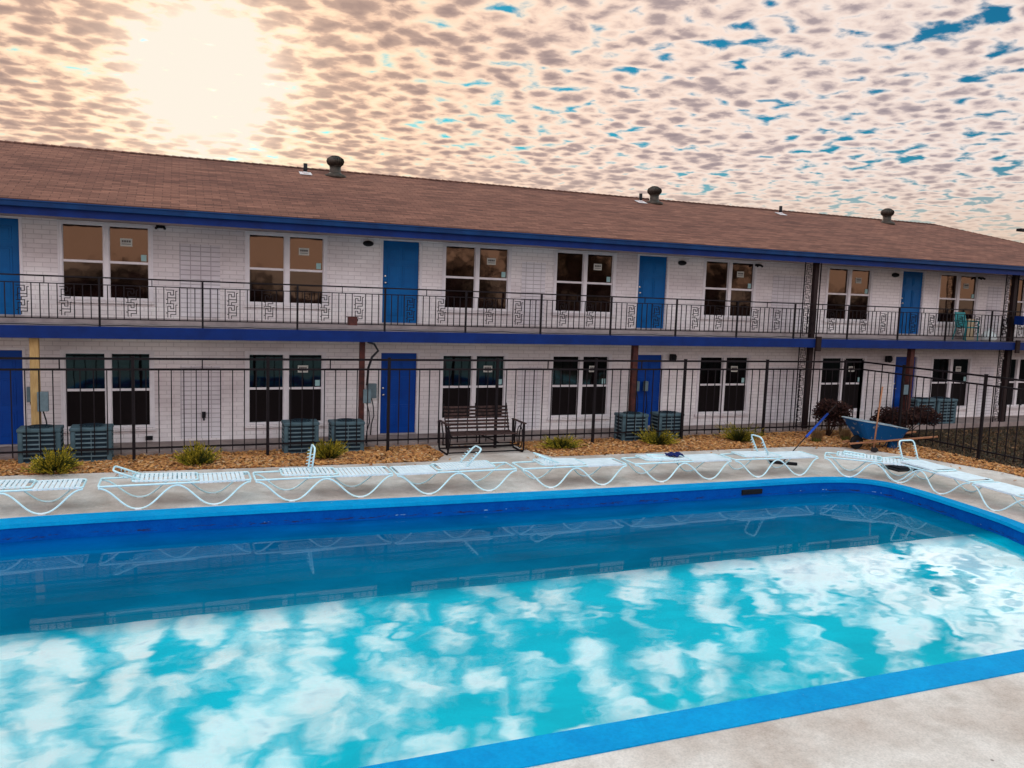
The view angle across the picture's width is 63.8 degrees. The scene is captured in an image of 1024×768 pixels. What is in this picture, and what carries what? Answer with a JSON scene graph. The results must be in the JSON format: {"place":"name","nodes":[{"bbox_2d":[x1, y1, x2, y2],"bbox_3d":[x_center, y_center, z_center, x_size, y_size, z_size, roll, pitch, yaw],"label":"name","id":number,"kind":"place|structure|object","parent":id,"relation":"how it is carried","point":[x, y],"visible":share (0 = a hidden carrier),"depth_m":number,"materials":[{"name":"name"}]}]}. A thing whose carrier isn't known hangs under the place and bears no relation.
{"place":"outdoors","nodes":[
{"label":"outdoors","id":0,"kind":"place"},
{"bbox_2d":[0,443,1023,767],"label":"pool deck","id":1,"kind":"structure","parent":0,"point":[974,725],"depth_m":13.25,"materials":[{"name":"concrete"}]},
{"bbox_2d":[0,478,86,514],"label":"sun lounger","id":2,"kind":"object","parent":1,"relation":"on","point":[8,483],"visible":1,"depth_m":13.10,"materials":[{"name":"white plastic"}]},
{"bbox_2d":[97,465,251,509],"bbox_3d":[-5.682,1.684,13.946,2.381,0.637,0.845,0,7,-22],"label":"sun lounger","id":3,"kind":"object","parent":1,"relation":"on","point":[176,477],"visible":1,"depth_m":13.85,"materials":[{"name":"white plastic"}]},
{"bbox_2d":[252,444,392,501],"bbox_3d":[-3.385,1.541,14.778,2.422,0.907,0.845,0,7,-21],"label":"sun lounger","id":4,"kind":"object","parent":1,"relation":"on","point":[347,470],"visible":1,"depth_m":14.71,"materials":[{"name":"white plastic"}]},
{"bbox_2d":[389,445,516,494],"bbox_3d":[-1.106,1.592,15.606,2.362,0.793,0.845,0,7,-21],"label":"sun lounger","id":5,"kind":"object","parent":1,"relation":"on","point":[402,471],"visible":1,"depth_m":15.49,"materials":[{"name":"white plastic"}]},
{"bbox_2d":[438,403,526,454],"bbox_3d":[-0.727,1.045,19.368,1.930,1.085,0.935,0,7,-22],"label":"glider bench","id":6,"kind":"object","parent":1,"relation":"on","point":[450,434],"visible":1,"depth_m":19.49,"materials":[{"name":"black paint"}]},
{"bbox_2d":[0,483,1023,544],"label":"pool basin","id":7,"kind":"object","parent":1,"relation":"in","point":[95,529],"visible":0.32,"depth_m":14.62,"materials":[{"name":"blue paint"}]},
{"bbox_2d":[0,492,1023,767],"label":"water","id":8,"kind":"structure","parent":7,"relation":"in","point":[350,644],"depth_m":9.98,"materials":[{"name":"blue liquid"}]},
{"bbox_2d":[0,477,1023,767],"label":"pool coping","id":9,"kind":"object","parent":7,"relation":"on","point":[568,745],"visible":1,"depth_m":8.04,"materials":[{"name":"blue tile"}]},
{"bbox_2d":[741,489,762,494],"bbox_3d":[4.931,2.215,16.903,0.500,0.100,0.060,0,7,-22],"label":"pool skimmer","id":10,"kind":"object","parent":7,"relation":"attached to","point":[751,491],"visible":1,"depth_m":16.87,"materials":[{"name":"black plastic"}]},
{"bbox_2d":[512,452,626,488],"bbox_3d":[1.153,1.668,16.451,2.282,0.623,0.825,0,7,-21],"label":"sun lounger","id":11,"kind":"object","parent":1,"relation":"on","point":[571,462],"visible":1,"depth_m":16.35,"materials":[{"name":"white plastic"}]},
{"bbox_2d":[621,454,731,482],"bbox_3d":[3.459,1.726,17.323,2.352,0.486,0.825,0,7,-21],"label":"sun lounger","id":12,"kind":"object","parent":1,"relation":"on","point":[702,458],"visible":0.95,"depth_m":17.19,"materials":[{"name":"white plastic"}]},
{"bbox_2d":[665,452,683,456],"bbox_3d":[3.407,1.471,17.274,0.321,0.089,0.292,0,7,-22],"label":"cloth","id":13,"kind":"object","parent":12,"relation":"on","point":[676,454],"visible":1,"depth_m":17.21,"materials":[{"name":"blue fabric"}]},
{"bbox_2d":[719,434,818,477],"bbox_3d":[5.653,1.536,18.071,2.164,0.860,0.825,0,7,-19],"label":"sun lounger","id":14,"kind":"object","parent":1,"relation":"on","point":[789,455],"visible":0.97,"depth_m":17.96,"materials":[{"name":"white plastic"}]},
{"bbox_2d":[769,404,835,465],"bbox_3d":[7.624,1.229,20.622,0.605,1.041,4.357,7,8,40],"label":"pool brush","id":15,"kind":"object","parent":1,"relation":"on","point":[806,436],"visible":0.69,"depth_m":20.40,"materials":[{"name":"blue plastic"}]},
{"bbox_2d":[824,450,923,483],"bbox_3d":[7.955,1.801,18.064,2.068,0.502,0.825,5,7,23],"label":"sun lounger","id":16,"kind":"object","parent":1,"relation":"on","point":[850,454],"visible":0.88,"depth_m":18.01,"materials":[{"name":"white plastic"}]},
{"bbox_2d":[871,387,882,452],"bbox_3d":[9.349,0.914,21.061,0.306,1.698,0.090,-1,7,-29],"label":"shovel","id":17,"kind":"object","parent":1,"relation":"on","point":[874,449],"visible":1,"depth_m":21.10,"materials":[{"name":"orange wood"}]},
{"bbox_2d":[877,439,993,494],"bbox_3d":[8.824,1.729,17.263,0.865,0.880,2.402,0,7,-21],"label":"sun lounger","id":18,"kind":"object","parent":1,"relation":"on","point":[942,470],"visible":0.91,"depth_m":17.05,"materials":[{"name":"white plastic"}]},
{"bbox_2d":[972,481,1023,511],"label":"sun lounger","id":19,"kind":"object","parent":1,"relation":"on","point":[1010,489],"visible":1,"depth_m":15.55,"materials":[{"name":"white plastic"}]},
{"bbox_2d":[0,0,1023,242],"label":"sky","id":20,"kind":"structure","parent":0,"point":[914,109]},
{"bbox_2d":[878,465,922,471],"bbox_3d":[9.186,1.939,19.194,1.050,0.059,0.600,0,7,-22],"label":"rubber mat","id":21,"kind":"object","parent":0,"point":[897,468],"visible":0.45,"depth_m":18.96,"materials":[{"name":"black rubber"}]},
{"bbox_2d":[910,397,935,424],"bbox_3d":[12.944,0.836,26.108,0.859,0.830,0.543,0,7,-22],"label":"air conditioner","id":22,"kind":"object","parent":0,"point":[932,404],"visible":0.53,"depth_m":25.87,"materials":[{"name":"grey metal"}]},
{"bbox_2d":[901,426,1023,468],"bbox_3d":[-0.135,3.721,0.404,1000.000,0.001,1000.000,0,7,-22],"label":"ground","id":23,"kind":"structure","parent":0,"point":[986,428],"depth_m":24.13,"materials":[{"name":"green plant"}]},
{"bbox_2d":[0,429,1023,484],"bbox_3d":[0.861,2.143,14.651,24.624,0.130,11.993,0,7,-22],"label":"wood mulch","id":24,"kind":"object","parent":23,"relation":"on","point":[254,459],"visible":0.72,"depth_m":19.27,"materials":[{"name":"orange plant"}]},
{"bbox_2d":[16,424,63,463],"bbox_3d":[-9.471,1.201,16.536,0.781,0.754,0.494,0,7,-22],"label":"air conditioner","id":25,"kind":"object","parent":24,"relation":"on","point":[33,438],"visible":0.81,"depth_m":16.32,"materials":[{"name":"grey metal"}]},
{"bbox_2d":[21,443,83,473],"bbox_3d":[-8.729,1.431,15.674,1.041,0.502,1.590,0,7,-22],"label":"juniper shrub","id":26,"kind":"object","parent":24,"relation":"on","point":[60,463],"visible":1,"depth_m":15.52,"materials":[{"name":"green plant"}]},
{"bbox_2d":[69,423,113,461],"bbox_3d":[-8.618,1.195,16.879,0.781,0.754,0.494,0,7,-22],"label":"air conditioner","id":27,"kind":"object","parent":24,"relation":"on","point":[88,436],"visible":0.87,"depth_m":16.69,"materials":[{"name":"grey metal"}]},
{"bbox_2d":[168,440,222,465],"bbox_3d":[-6.436,1.363,16.773,0.891,0.563,1.352,3,6,8],"label":"juniper shrub","id":28,"kind":"object","parent":24,"relation":"on","point":[197,455],"visible":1,"depth_m":16.67,"materials":[{"name":"green plant"}]},
{"bbox_2d":[281,418,319,454],"bbox_3d":[-4.750,1.166,18.436,0.781,0.754,0.494,0,7,-22],"label":"air conditioner","id":29,"kind":"object","parent":24,"relation":"on","point":[307,424],"visible":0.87,"depth_m":18.24,"materials":[{"name":"grey metal"}]},
{"bbox_2d":[307,438,348,458],"bbox_3d":[-4.008,1.370,17.798,0.700,0.501,1.028,7,8,38],"label":"juniper shrub","id":30,"kind":"object","parent":24,"relation":"on","point":[328,450],"visible":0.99,"depth_m":17.73,"materials":[{"name":"green plant"}]},
{"bbox_2d":[328,418,364,451],"bbox_3d":[-3.794,1.167,18.822,0.766,0.739,0.484,0,7,-22],"label":"air conditioner","id":31,"kind":"object","parent":24,"relation":"on","point":[350,429],"visible":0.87,"depth_m":18.65,"materials":[{"name":"grey metal"}]},
{"bbox_2d":[0,356,1023,463],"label":"pool fence","id":32,"kind":"object","parent":24,"relation":"on","point":[132,369],"visible":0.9,"depth_m":19.77,"materials":[{"name":"black metal"}]},
{"bbox_2d":[535,434,588,448],"bbox_3d":[1.121,1.375,20.052,1.430,0.396,0.912,0,7,-22],"label":"juniper shrub","id":33,"kind":"object","parent":24,"relation":"on","point":[558,443],"visible":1,"depth_m":19.97,"materials":[{"name":"green plant"}]},
{"bbox_2d":[614,411,648,441],"bbox_3d":[3.126,1.108,21.606,0.781,0.754,0.494,0,7,-22],"label":"air conditioner","id":34,"kind":"object","parent":24,"relation":"on","point":[630,424],"visible":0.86,"depth_m":21.41,"materials":[{"name":"grey metal"}]},
{"bbox_2d":[632,424,680,444],"bbox_3d":[3.716,1.269,21.097,1.302,0.547,0.906,2,6,1],"label":"juniper shrub","id":35,"kind":"object","parent":24,"relation":"on","point":[653,437],"visible":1,"depth_m":21.00,"materials":[{"name":"green plant"}]},
{"bbox_2d":[649,410,680,438],"bbox_3d":[4.137,1.101,22.013,0.781,0.754,0.494,0,7,-22],"label":"air conditioner","id":36,"kind":"object","parent":24,"relation":"on","point":[662,420],"visible":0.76,"depth_m":21.82,"materials":[{"name":"grey metal"}]},
{"bbox_2d":[712,421,765,441],"bbox_3d":[6.088,1.219,22.032,1.402,0.605,1.018,6,7,33],"label":"juniper shrub","id":37,"kind":"object","parent":24,"relation":"on","point":[735,435],"visible":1,"depth_m":21.89,"materials":[{"name":"green plant"}]},
{"bbox_2d":[810,426,825,441],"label":"dry grass clump","id":38,"kind":"object","parent":24,"relation":"on","point":[816,436],"visible":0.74,"depth_m":22.26,"materials":[{"name":"green plant"}]},
{"bbox_2d":[811,398,853,435],"bbox_3d":[9.095,0.932,23.344,1.364,1.175,0.907,0,7,-22],"label":"leafy shrub","id":39,"kind":"object","parent":24,"relation":"on","point":[838,411],"visible":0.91,"depth_m":23.11,"materials":[{"name":"red plant"}]},
{"bbox_2d":[838,425,852,439],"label":"dry grass clump","id":40,"kind":"object","parent":24,"relation":"on","point":[845,435],"visible":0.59,"depth_m":22.71,"materials":[{"name":"green plant"}]},
{"bbox_2d":[842,416,937,448],"bbox_3d":[9.938,1.301,21.762,2.531,0.829,0.822,0,6,-16],"label":"wheelbarrow","id":41,"kind":"object","parent":24,"relation":"on","point":[891,436],"visible":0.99,"depth_m":21.44,"materials":[{"name":"blue paint"}]},
{"bbox_2d":[0,140,1023,460],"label":"motel building","id":42,"kind":"structure","parent":23,"relation":"on","point":[116,254],"depth_m":20.79,"materials":[{"name":"white brick"}]},
{"bbox_2d":[0,216,23,314],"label":"door","id":43,"kind":"structure","parent":42,"relation":"in","point":[11,246],"depth_m":17.20,"materials":[{"name":"teal paint"}]},
{"bbox_2d":[0,347,27,446],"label":"door","id":44,"kind":"structure","parent":42,"relation":"in","point":[17,377],"depth_m":17.48,"materials":[{"name":"blue paint"}]},
{"bbox_2d":[57,219,154,303],"bbox_3d":[-8.806,-2.627,17.852,1.910,1.735,0.160,0,7,-22],"label":"window","id":45,"kind":"structure","parent":42,"relation":"in","point":[93,249],"depth_m":17.84,"materials":[{"name":"brown glass"}]},
{"bbox_2d":[60,350,155,432],"bbox_3d":[-8.907,0.150,18.153,1.910,1.805,0.160,0,7,-22],"label":"window","id":46,"kind":"structure","parent":42,"relation":"in","point":[73,385],"depth_m":18.15,"materials":[{"name":"black glass"}]},
{"bbox_2d":[245,351,326,427],"bbox_3d":[-5.382,0.124,19.572,1.910,1.805,0.160,0,7,-22],"label":"window","id":47,"kind":"structure","parent":42,"relation":"in","point":[250,375],"depth_m":19.56,"materials":[{"name":"black glass"}]},
{"bbox_2d":[244,231,327,308],"bbox_3d":[-5.281,-2.653,19.271,1.910,1.735,0.160,0,7,-22],"label":"window","id":48,"kind":"structure","parent":42,"relation":"in","point":[280,258],"depth_m":19.26,"materials":[{"name":"glass"}]},
{"bbox_2d":[346,316,358,324],"bbox_3d":[-3.607,-1.425,18.578,0.260,0.195,0.160,0,7,-22],"label":"metal box","id":49,"kind":"object","parent":42,"relation":"attached to","point":[351,320],"visible":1,"depth_m":18.52,"materials":[{"name":"red metal"}]},
{"bbox_2d":[378,350,419,434],"bbox_3d":[-2.846,0.214,20.612,1.050,2.115,0.149,0,7,-22],"label":"door","id":50,"kind":"structure","parent":42,"relation":"in","point":[383,354],"depth_m":20.63,"materials":[{"name":"blue paint"}]},
{"bbox_2d":[379,238,422,323],"bbox_3d":[-2.746,-2.523,20.315,1.050,2.085,0.149,0,7,-22],"label":"door","id":51,"kind":"structure","parent":42,"relation":"in","point":[399,261],"depth_m":20.31,"materials":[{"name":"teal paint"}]},
{"bbox_2d":[437,353,507,422],"bbox_3d":[-1.003,0.091,21.335,1.910,1.805,0.160,0,7,-22],"label":"window","id":52,"kind":"structure","parent":42,"relation":"in","point":[444,374],"depth_m":21.30,"materials":[{"name":"black glass"}]},
{"bbox_2d":[440,243,511,313],"bbox_3d":[-0.902,-2.685,21.033,1.910,1.735,0.160,0,7,-22],"label":"window","id":53,"kind":"structure","parent":42,"relation":"in","point":[466,267],"depth_m":21.03,"materials":[{"name":"glass"}]},
{"bbox_2d":[547,353,611,419],"bbox_3d":[1.854,0.070,22.485,1.910,1.805,0.160,0,7,-22],"label":"window","id":54,"kind":"structure","parent":42,"relation":"in","point":[590,365],"depth_m":22.48,"materials":[{"name":"black glass"}]},
{"bbox_2d":[551,249,616,316],"bbox_3d":[1.955,-2.706,22.183,1.910,1.735,0.160,0,7,-22],"label":"window","id":55,"kind":"structure","parent":42,"relation":"in","point":[577,272],"depth_m":22.17,"materials":[{"name":"black glass"}]},
{"bbox_2d":[636,353,664,426],"bbox_3d":[3.805,0.165,23.290,1.050,2.115,0.149,0,7,-22],"label":"door","id":56,"kind":"structure","parent":42,"relation":"in","point":[641,356],"depth_m":23.33,"materials":[{"name":"blue paint"}]},
{"bbox_2d":[634,254,670,328],"bbox_3d":[3.905,-2.572,22.992,1.050,2.085,0.149,0,7,-22],"label":"door","id":57,"kind":"structure","parent":42,"relation":"in","point":[651,269],"depth_m":22.99,"materials":[{"name":"teal paint"}]},
{"bbox_2d":[694,355,750,416],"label":"window","id":58,"kind":"structure","parent":42,"relation":"in","point":[701,365],"depth_m":24.25,"materials":[{"name":"black glass"}]},
{"bbox_2d":[701,258,757,320],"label":"window","id":59,"kind":"structure","parent":42,"relation":"in","point":[733,280],"depth_m":23.93,"materials":[{"name":"brown glass"}]},
{"bbox_2d":[818,356,866,412],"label":"window","id":60,"kind":"structure","parent":42,"relation":"in","point":[825,358],"depth_m":25.89,"materials":[{"name":"black glass"}]},
{"bbox_2d":[824,266,873,323],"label":"window","id":61,"kind":"structure","parent":42,"relation":"in","point":[846,285],"depth_m":25.61,"materials":[{"name":"glass"}]},
{"bbox_2d":[890,355,918,409],"bbox_3d":[12.804,0.098,26.911,1.050,2.115,0.149,0,7,-22],"label":"door","id":62,"kind":"structure","parent":42,"relation":"in","point":[898,359],"depth_m":26.81,"materials":[{"name":"blue paint"}]},
{"bbox_2d":[896,270,926,333],"bbox_3d":[12.903,-2.639,26.614,1.050,2.085,0.149,0,7,-22],"label":"door","id":63,"kind":"structure","parent":42,"relation":"in","point":[911,280],"depth_m":26.62,"materials":[{"name":"blue paint"}]},
{"bbox_2d":[928,356,972,409],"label":"window","id":64,"kind":"structure","parent":42,"relation":"in","point":[964,364],"depth_m":27.67,"materials":[{"name":"black glass"}]},
{"bbox_2d":[934,272,980,326],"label":"window","id":65,"kind":"structure","parent":42,"relation":"in","point":[955,290],"depth_m":27.33,"materials":[{"name":"glass"}]},
{"bbox_2d":[951,312,978,340],"bbox_3d":[14.671,-1.863,26.589,0.600,0.904,0.555,0,7,-22],"label":"plastic chair","id":66,"kind":"object","parent":42,"relation":"on","point":[965,322],"visible":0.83,"depth_m":26.68,"materials":[{"name":"teal plastic"}]},
{"bbox_2d":[981,328,996,340],"bbox_3d":[15.545,-1.613,26.791,0.481,0.420,0.476,0,7,-22],"label":"plastic bag","id":67,"kind":"object","parent":42,"relation":"on","point":[984,338],"visible":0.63,"depth_m":26.69,"materials":[{"name":"white plastic"}]},
{"bbox_2d":[995,357,1023,408],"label":"window","id":68,"kind":"structure","parent":42,"relation":"in","point":[1017,363],"depth_m":28.84,"materials":[{"name":"white plastic"}]},
{"bbox_2d":[1004,276,1023,327],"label":"window","id":69,"kind":"structure","parent":42,"relation":"in","point":[1020,304],"depth_m":28.48,"materials":[{"name":"white plastic"}]},
{"bbox_2d":[869,405,941,437],"bbox_3d":[11.326,1.091,23.635,2.344,0.968,1.057,0,7,-22],"label":"leafy shrub","id":70,"kind":"object","parent":23,"relation":"on","point":[888,416],"visible":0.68,"depth_m":23.47,"materials":[{"name":"red plant"}]},
{"bbox_2d":[925,396,957,423],"bbox_3d":[13.778,0.829,26.445,0.859,0.830,0.543,0,7,-22],"label":"air conditioner","id":71,"kind":"object","parent":23,"relation":"on","point":[947,405],"visible":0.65,"depth_m":26.24,"materials":[{"name":"grey metal"}]},
{"bbox_2d":[964,319,975,339],"bbox_3d":[15.102,-1.802,27.126,0.380,0.690,0.070,0,7,-22],"label":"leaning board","id":72,"kind":"object","parent":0,"point":[971,333],"visible":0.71,"depth_m":27.09,"materials":[{"name":"beige wood"}]}
]}

